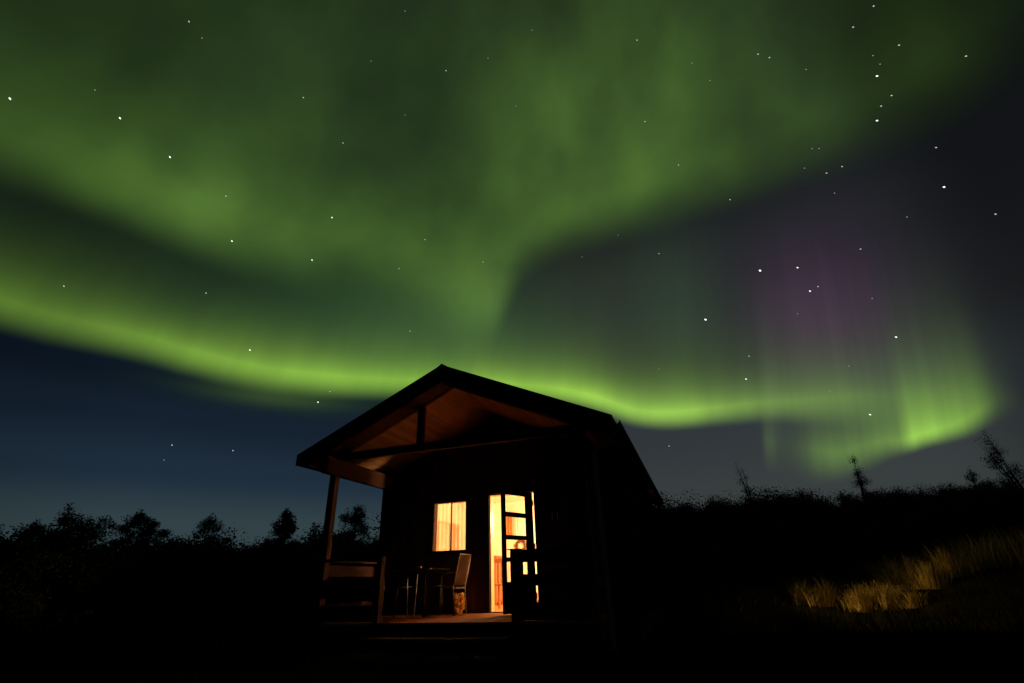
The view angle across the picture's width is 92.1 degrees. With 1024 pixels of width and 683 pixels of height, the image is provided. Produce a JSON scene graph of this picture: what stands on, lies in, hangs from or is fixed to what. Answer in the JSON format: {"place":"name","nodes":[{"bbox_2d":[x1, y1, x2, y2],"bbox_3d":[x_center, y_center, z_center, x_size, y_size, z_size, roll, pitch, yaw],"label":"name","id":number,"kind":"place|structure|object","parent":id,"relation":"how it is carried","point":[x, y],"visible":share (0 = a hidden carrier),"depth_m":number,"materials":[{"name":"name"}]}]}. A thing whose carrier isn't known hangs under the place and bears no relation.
{"place":"outdoors","nodes":[
{"label":"outdoors","id":0,"kind":"place"},
{"bbox_2d":[0,0,1023,549],"label":"sky","id":1,"kind":"structure","parent":0,"point":[498,192],"materials":[{"name":"green"}]},
{"bbox_2d":[9,5,995,450],"bbox_3d":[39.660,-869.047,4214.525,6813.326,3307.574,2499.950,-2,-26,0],"label":"stars","id":2,"kind":"object","parent":1,"relation":"in","point":[645,121],"visible":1,"depth_m":3943.63,"materials":[{"name":"beige"}]},
{"bbox_2d":[1,523,1023,682],"bbox_3d":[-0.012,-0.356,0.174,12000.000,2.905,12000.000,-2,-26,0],"label":"ground","id":3,"kind":"structure","parent":0,"point":[485,648],"depth_m":9.85,"materials":[{"name":"soil"}]},
{"bbox_2d":[0,524,12,565],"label":"birch tree","id":4,"kind":"object","parent":3,"relation":"on","point":[1,540],"visible":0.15,"depth_m":11.45,"materials":[{"name":"green plant"}]},
{"bbox_2d":[0,557,26,617],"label":"shrub","id":5,"kind":"object","parent":3,"relation":"on","point":[0,577],"visible":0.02,"depth_m":9.29,"materials":[{"name":"plant"}]},
{"bbox_2d":[8,518,46,542],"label":"birch tree","id":6,"kind":"object","parent":3,"relation":"on","point":[29,529],"visible":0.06,"depth_m":13.56,"materials":[{"name":"green plant"}]},
{"bbox_2d":[0,523,94,563],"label":"shrub","id":7,"kind":"object","parent":3,"relation":"on","point":[16,544],"visible":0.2,"depth_m":11.29,"materials":[{"name":"brown plant"}]},
{"bbox_2d":[0,540,121,657],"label":"shrub","id":8,"kind":"object","parent":3,"relation":"on","point":[26,598],"visible":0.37,"depth_m":8.96,"materials":[{"name":"green plant"}]},
{"bbox_2d":[4,502,122,621],"bbox_3d":[-10.689,5.363,11.510,2.125,3.071,2.332,1,-26,-7],"label":"birch tree","id":9,"kind":"object","parent":3,"relation":"on","point":[87,528],"visible":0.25,"depth_m":11.79,"materials":[{"name":"green plant"}]},
{"bbox_2d":[0,534,143,658],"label":"shrub","id":10,"kind":"object","parent":3,"relation":"on","point":[84,579],"visible":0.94,"depth_m":9.20,"materials":[{"name":"green plant"}]},
{"bbox_2d":[40,538,133,638],"bbox_3d":[-9.949,5.713,11.335,2.532,2.196,2.718,9,-28,-22],"label":"shrub","id":11,"kind":"object","parent":3,"relation":"on","point":[109,608],"visible":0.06,"depth_m":11.19,"materials":[{"name":"green plant"}]},
{"bbox_2d":[93,509,155,632],"bbox_3d":[-10.741,6.038,13.077,1.902,3.106,1.642,-2,-26,0],"label":"birch tree","id":12,"kind":"object","parent":3,"relation":"on","point":[136,521],"visible":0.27,"depth_m":13.42,"materials":[{"name":"green plant"}]},
{"bbox_2d":[88,530,160,629],"bbox_3d":[-11.234,6.756,13.933,3.099,2.688,3.326,-10,-27,16],"label":"shrub","id":13,"kind":"object","parent":3,"relation":"on","point":[109,542],"visible":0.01,"depth_m":13.95,"materials":[{"name":"green plant"}]},
{"bbox_2d":[121,517,172,552],"bbox_3d":[-10.647,6.669,14.196,1.732,3.144,1.664,11,-29,-24],"label":"birch tree","id":14,"kind":"object","parent":3,"relation":"on","point":[163,533],"visible":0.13,"depth_m":14.88,"materials":[{"name":"green plant"}]},
{"bbox_2d":[193,512,230,551],"bbox_3d":[-8.721,6.358,13.792,2.172,3.118,2.121,14,-30,-29],"label":"birch tree","id":15,"kind":"object","parent":3,"relation":"on","point":[208,523],"visible":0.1,"depth_m":14.25,"materials":[{"name":"green plant"}]},
{"bbox_2d":[226,536,297,630],"bbox_3d":[-7.543,6.754,13.866,3.078,2.488,2.868,-10,-27,17],"label":"shrub","id":16,"kind":"object","parent":3,"relation":"on","point":[240,617],"visible":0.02,"depth_m":13.28,"materials":[{"name":"green plant"}]},
{"bbox_2d":[233,507,310,637],"bbox_3d":[-5.749,5.569,11.990,1.765,2.907,1.635,-2,-26,0],"label":"birch tree","id":17,"kind":"object","parent":3,"relation":"on","point":[285,530],"visible":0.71,"depth_m":11.90,"materials":[{"name":"green plant"}]},
{"bbox_2d":[204,523,346,638],"bbox_3d":[-5.869,5.853,12.174,3.515,2.607,3.230,17,-32,-34],"label":"shrub","id":18,"kind":"object","parent":3,"relation":"on","point":[281,615],"visible":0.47,"depth_m":11.49,"materials":[{"name":"brown plant"}]},
{"bbox_2d":[288,522,343,547],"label":"shrub","id":19,"kind":"object","parent":3,"relation":"on","point":[314,530],"visible":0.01,"depth_m":15.04,"materials":[{"name":"green plant"}]},
{"bbox_2d":[270,539,375,622],"bbox_3d":[-4.339,5.823,11.842,2.622,2.119,2.443,5,-27,-14],"label":"shrub","id":20,"kind":"object","parent":3,"relation":"on","point":[305,590],"visible":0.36,"depth_m":11.23,"materials":[{"name":"brown plant"}]},
{"bbox_2d":[286,512,380,557],"bbox_3d":[-4.619,6.386,13.778,3.796,2.815,3.488,-13,-28,22],"label":"shrub","id":21,"kind":"object","parent":3,"relation":"on","point":[338,536],"visible":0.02,"depth_m":13.57,"materials":[{"name":"brown plant"}]},
{"bbox_2d":[326,539,378,603],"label":"shrub","id":22,"kind":"object","parent":3,"relation":"on","point":[367,554],"visible":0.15,"depth_m":11.60,"materials":[{"name":"brown plant"}]},
{"bbox_2d":[331,538,377,578],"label":"shrub","id":23,"kind":"object","parent":3,"relation":"on","point":[347,547],"visible":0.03,"depth_m":12.05,"materials":[{"name":"brown plant"}]},
{"bbox_2d":[332,503,378,550],"bbox_3d":[-4.635,6.516,14.521,1.772,3.360,2.176,-10,-27,16],"label":"birch tree","id":24,"kind":"object","parent":3,"relation":"on","point":[355,520],"visible":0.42,"depth_m":14.86,"materials":[{"name":"green plant"}]},
{"bbox_2d":[295,364,666,674],"bbox_3d":[0.376,4.160,11.236,5.633,4.351,9.970,-10,-27,17],"label":"cabin","id":25,"kind":"object","parent":3,"relation":"on","point":[477,459],"visible":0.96,"depth_m":8.71,"materials":[{"name":"brown wood"}]},
{"bbox_2d":[383,558,421,615],"bbox_3d":[-2.059,4.522,9.127,0.630,0.957,0.596,-9,-27,14],"label":"armchair","id":26,"kind":"object","parent":25,"relation":"on","point":[390,579],"visible":0.72,"depth_m":9.24,"materials":[{"name":"metal"}]},
{"bbox_2d":[393,568,448,617],"bbox_3d":[-1.573,4.321,8.492,0.720,0.733,0.734,-10,-27,17],"label":"porch table","id":27,"kind":"object","parent":25,"relation":"on","point":[418,570],"visible":0.99,"depth_m":8.40,"materials":[{"name":"metal"}]},
{"bbox_2d":[438,523,448,550],"bbox_3d":[-1.675,4.812,12.133,0.016,0.630,0.570,-10,-27,17],"label":"curtain","id":28,"kind":"object","parent":25,"relation":"hanging from","point":[443,544],"visible":0.97,"depth_m":12.12,"materials":[{"name":"beige fabric"}]},
{"bbox_2d":[424,553,470,616],"bbox_3d":[-1.105,4.248,8.631,0.630,0.957,0.596,-9,-27,15],"label":"armchair","id":29,"kind":"object","parent":25,"relation":"on","point":[462,570],"visible":0.94,"depth_m":8.61,"materials":[{"name":"metal"}]},
{"bbox_2d":[437,520,458,550],"bbox_3d":[-1.682,4.941,12.432,0.187,0.760,1.340,-10,-27,17],"label":"window","id":30,"kind":"structure","parent":25,"relation":"in","point":[438,520],"depth_m":12.14,"materials":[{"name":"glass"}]},
{"bbox_2d":[427,496,469,555],"bbox_3d":[-1.209,3.600,9.625,0.871,1.044,0.160,-10,-27,17],"label":"window","id":31,"kind":"structure","parent":25,"relation":"in","point":[450,552],"depth_m":9.60,"materials":[{"name":"paint"}]},
{"bbox_2d":[449,525,458,549],"bbox_3d":[-1.473,5.059,12.653,0.017,0.630,0.570,-10,-27,16],"label":"curtain","id":32,"kind":"object","parent":25,"relation":"hanging from","point":[455,537],"visible":0.71,"depth_m":12.70,"materials":[{"name":"orange fabric"}]},
{"bbox_2d":[454,592,464,614],"bbox_3d":[-0.960,4.633,8.721,0.247,0.357,0.239,18,-32,-34],"label":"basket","id":33,"kind":"object","parent":25,"relation":"on","point":[459,604],"visible":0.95,"depth_m":8.66,"materials":[{"name":"wicker"}]},
{"bbox_2d":[494,558,501,608],"bbox_3d":[-0.215,4.921,10.030,0.420,0.919,0.400,-18,-30,30],"label":"wooden chair","id":34,"kind":"object","parent":25,"relation":"on","point":[498,561],"visible":0.39,"depth_m":10.01,"materials":[{"name":"brown wood"}]},
{"bbox_2d":[494,556,502,604],"bbox_3d":[-0.705,5.870,12.116,0.900,1.074,0.510,-10,-27,17],"label":"dresser","id":35,"kind":"object","parent":25,"relation":"on","point":[496,589],"visible":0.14,"depth_m":11.93,"materials":[{"name":"brown wood"}]},
{"bbox_2d":[506,517,512,534],"bbox_3d":[-0.092,4.726,12.691,0.220,0.600,0.028,-10,-27,17],"label":"curtain","id":36,"kind":"object","parent":25,"relation":"hanging from","point":[509,527],"visible":0.52,"depth_m":12.67,"materials":[{"name":"orange fabric"}]},
{"bbox_2d":[514,512,519,535],"bbox_3d":[0.116,4.688,12.629,0.140,0.600,0.028,-10,-27,17],"label":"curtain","id":37,"kind":"object","parent":25,"relation":"hanging from","point":[516,526],"visible":0.75,"depth_m":12.62,"materials":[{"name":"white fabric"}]},
{"bbox_2d":[500,488,537,613],"bbox_3d":[0.149,3.628,8.638,0.090,1.970,0.840,-25,-34,38],"label":"door","id":38,"kind":"structure","parent":25,"relation":"in","point":[530,594],"depth_m":8.64,"materials":[{"name":"paint"}]},
{"bbox_2d":[515,540,525,549],"bbox_3d":[0.206,5.124,12.386,0.358,0.350,0.106,-10,-27,17],"label":"wreath","id":39,"kind":"object","parent":25,"relation":"attached to","point":[517,542],"visible":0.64,"depth_m":12.40,"materials":[{"name":"brown plant"}]},
{"bbox_2d":[644,506,659,559],"bbox_3d":[3.539,4.780,12.253,0.208,1.160,1.400,-10,-27,17],"label":"window","id":40,"kind":"structure","parent":25,"relation":"in","point":[650,519],"depth_m":11.67,"materials":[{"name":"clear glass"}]},
{"bbox_2d":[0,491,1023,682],"bbox_3d":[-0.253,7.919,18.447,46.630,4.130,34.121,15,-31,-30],"label":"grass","id":41,"kind":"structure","parent":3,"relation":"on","point":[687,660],"depth_m":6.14,"materials":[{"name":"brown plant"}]},
{"bbox_2d":[654,489,707,554],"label":"shrub","id":42,"kind":"object","parent":3,"relation":"on","point":[659,511],"visible":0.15,"depth_m":28.42,"materials":[{"name":"green plant"}]},
{"bbox_2d":[657,501,719,547],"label":"shrub","id":43,"kind":"object","parent":3,"relation":"on","point":[667,536],"visible":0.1,"depth_m":28.12,"materials":[{"name":"green plant"}]},
{"bbox_2d":[665,502,715,547],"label":"shrub","id":44,"kind":"object","parent":3,"relation":"on","point":[694,525],"visible":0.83,"depth_m":27.16,"materials":[{"name":"green plant"}]},
{"bbox_2d":[690,494,747,521],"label":"shrub","id":45,"kind":"object","parent":3,"relation":"on","point":[709,503],"visible":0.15,"depth_m":28.54,"materials":[{"name":"green plant"}]},
{"bbox_2d":[705,498,758,545],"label":"shrub","id":46,"kind":"object","parent":3,"relation":"on","point":[726,515],"visible":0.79,"depth_m":25.59,"materials":[{"name":"green plant"}]},
{"bbox_2d":[726,501,763,527],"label":"shrub","id":47,"kind":"object","parent":3,"relation":"on","point":[745,507],"depth_m":27.29,"materials":[{"name":"green plant"}]},
{"bbox_2d":[734,461,760,511],"bbox_3d":[13.353,8.813,27.268,1.698,4.478,1.448,-18,-30,29],"label":"sapling","id":48,"kind":"object","parent":3,"relation":"on","point":[748,495],"visible":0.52,"depth_m":27.46,"materials":[{"name":"black plant"}]},
{"bbox_2d":[716,484,802,515],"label":"shrub","id":49,"kind":"object","parent":3,"relation":"on","point":[771,493],"visible":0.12,"depth_m":27.32,"materials":[{"name":"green plant"}]},
{"bbox_2d":[780,577,810,605],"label":"grass tussock","id":50,"kind":"object","parent":3,"relation":"on","point":[796,595],"depth_m":12.26,"materials":[{"name":"brown plant"}]},
{"bbox_2d":[758,488,833,532],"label":"shrub","id":51,"kind":"object","parent":3,"relation":"on","point":[804,505],"visible":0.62,"depth_m":24.13,"materials":[{"name":"green plant"}]},
{"bbox_2d":[786,578,818,604],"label":"grass tussock","id":52,"kind":"object","parent":3,"relation":"on","point":[805,587],"depth_m":12.30,"materials":[{"name":"brown plant"}]},
{"bbox_2d":[783,487,843,508],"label":"shrub","id":53,"kind":"object","parent":3,"relation":"on","point":[801,491],"visible":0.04,"depth_m":27.60,"materials":[{"name":"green plant"}]},
{"bbox_2d":[795,582,837,606],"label":"grass tussock","id":54,"kind":"object","parent":3,"relation":"on","point":[817,598],"depth_m":12.04,"materials":[{"name":"brown plant"}]},
{"bbox_2d":[811,501,838,530],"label":"shrub","id":55,"kind":"object","parent":3,"relation":"on","point":[824,518],"visible":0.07,"depth_m":24.07,"materials":[{"name":"green plant"}]},
{"bbox_2d":[802,498,856,535],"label":"shrub","id":56,"kind":"object","parent":3,"relation":"on","point":[839,517],"visible":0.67,"depth_m":23.57,"materials":[{"name":"green plant"}]},
{"bbox_2d":[812,576,850,605],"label":"grass tussock","id":57,"kind":"object","parent":3,"relation":"on","point":[826,592],"depth_m":12.19,"materials":[{"name":"brown plant"}]},
{"bbox_2d":[830,490,854,511],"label":"shrub","id":58,"kind":"object","parent":3,"relation":"on","point":[843,501],"visible":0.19,"depth_m":26.21,"materials":[{"name":"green plant"}]},
{"bbox_2d":[832,591,863,611],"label":"grass tussock","id":59,"kind":"object","parent":3,"relation":"on","point":[849,602],"depth_m":11.63,"materials":[{"name":"brown plant"}]},
{"bbox_2d":[845,454,872,507],"bbox_3d":[17.617,7.603,24.598,1.590,4.082,1.632,-2,-26,0],"label":"sapling","id":60,"kind":"object","parent":3,"relation":"on","point":[857,475],"visible":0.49,"depth_m":24.93,"materials":[{"name":"black plant"}]},
{"bbox_2d":[838,581,883,612],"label":"grass tussock","id":61,"kind":"object","parent":3,"relation":"on","point":[866,601],"depth_m":11.37,"materials":[{"name":"brown plant"}]},
{"bbox_2d":[848,582,894,608],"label":"grass tussock","id":62,"kind":"object","parent":3,"relation":"on","point":[872,594],"depth_m":11.61,"materials":[{"name":"brown plant"}]},
{"bbox_2d":[851,555,906,590],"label":"grass tussock","id":63,"kind":"object","parent":3,"relation":"on","point":[884,580],"depth_m":12.97,"materials":[{"name":"brown plant"}]},
{"bbox_2d":[849,488,912,500],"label":"shrub","id":64,"kind":"object","parent":3,"relation":"on","point":[881,493],"visible":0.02,"depth_m":26.16,"materials":[{"name":"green plant"}]},
{"bbox_2d":[862,579,909,610],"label":"grass tussock","id":65,"kind":"object","parent":3,"relation":"on","point":[886,596],"depth_m":11.11,"materials":[{"name":"brown plant"}]},
{"bbox_2d":[851,483,938,525],"bbox_3d":[17.943,7.656,22.741,3.252,2.127,3.595,4,-27,-13],"label":"shrub","id":66,"kind":"object","parent":3,"relation":"on","point":[900,503],"visible":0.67,"depth_m":22.62,"materials":[{"name":"green plant"}]},
{"bbox_2d":[883,585,927,608],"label":"grass tussock","id":67,"kind":"object","parent":3,"relation":"on","point":[914,596],"depth_m":10.86,"materials":[{"name":"brown plant"}]},
{"bbox_2d":[877,581,934,606],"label":"grass tussock","id":68,"kind":"object","parent":3,"relation":"on","point":[900,591],"depth_m":11.30,"materials":[{"name":"brown plant"}]},
{"bbox_2d":[873,553,941,590],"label":"grass tussock","id":69,"kind":"object","parent":3,"relation":"on","point":[901,577],"depth_m":12.44,"materials":[{"name":"brown plant"}]},
{"bbox_2d":[885,483,941,518],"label":"shrub","id":70,"kind":"object","parent":3,"relation":"on","point":[934,495],"visible":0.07,"depth_m":23.11,"materials":[{"name":"green plant"}]},
{"bbox_2d":[891,559,967,589],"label":"grass tussock","id":71,"kind":"object","parent":3,"relation":"on","point":[930,580],"depth_m":11.88,"materials":[{"name":"brown plant"}]},
{"bbox_2d":[904,482,977,504],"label":"shrub","id":72,"kind":"object","parent":3,"relation":"on","point":[947,491],"visible":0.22,"depth_m":22.47,"materials":[{"name":"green plant"}]},
{"bbox_2d":[934,488,950,502],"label":"shrub","id":73,"kind":"object","parent":3,"relation":"on","point":[942,496],"visible":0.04,"depth_m":23.09,"materials":[{"name":"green plant"}]},
{"bbox_2d":[899,540,992,577],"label":"grass tussock","id":74,"kind":"object","parent":3,"relation":"on","point":[956,570],"depth_m":12.23,"materials":[{"name":"brown plant"}]},
{"bbox_2d":[898,534,1010,571],"bbox_3d":[11.701,5.584,13.022,2.417,0.928,2.706,20,-33,-37],"label":"grass tussock","id":75,"kind":"object","parent":3,"relation":"on","point":[967,561],"depth_m":12.67,"materials":[{"name":"brown plant"}]},
{"bbox_2d":[928,527,1023,563],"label":"grass tussock","id":76,"kind":"object","parent":3,"relation":"on","point":[1009,548],"depth_m":12.80,"materials":[{"name":"brown plant"}]},
{"bbox_2d":[964,466,988,501],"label":"sapling","id":77,"kind":"object","parent":3,"relation":"on","point":[973,480],"visible":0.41,"depth_m":22.00,"materials":[{"name":"black plant"}]},
{"bbox_2d":[937,531,1023,567],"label":"grass tussock","id":78,"kind":"object","parent":3,"relation":"on","point":[987,553],"depth_m":12.54,"materials":[{"name":"brown plant"}]},
{"bbox_2d":[979,477,1014,498],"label":"shrub","id":79,"kind":"object","parent":3,"relation":"on","point":[988,484],"visible":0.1,"depth_m":21.67,"materials":[{"name":"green plant"}]},
{"bbox_2d":[974,429,1023,497],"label":"sapling","id":80,"kind":"object","parent":3,"relation":"on","point":[1011,477],"visible":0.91,"depth_m":21.16,"materials":[{"name":"black plant"}]},
{"bbox_2d":[976,523,1023,563],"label":"grass tussock","id":81,"kind":"object","parent":3,"relation":"on","point":[1021,538],"depth_m":12.84,"materials":[{"name":"brown plant"}]}
]}

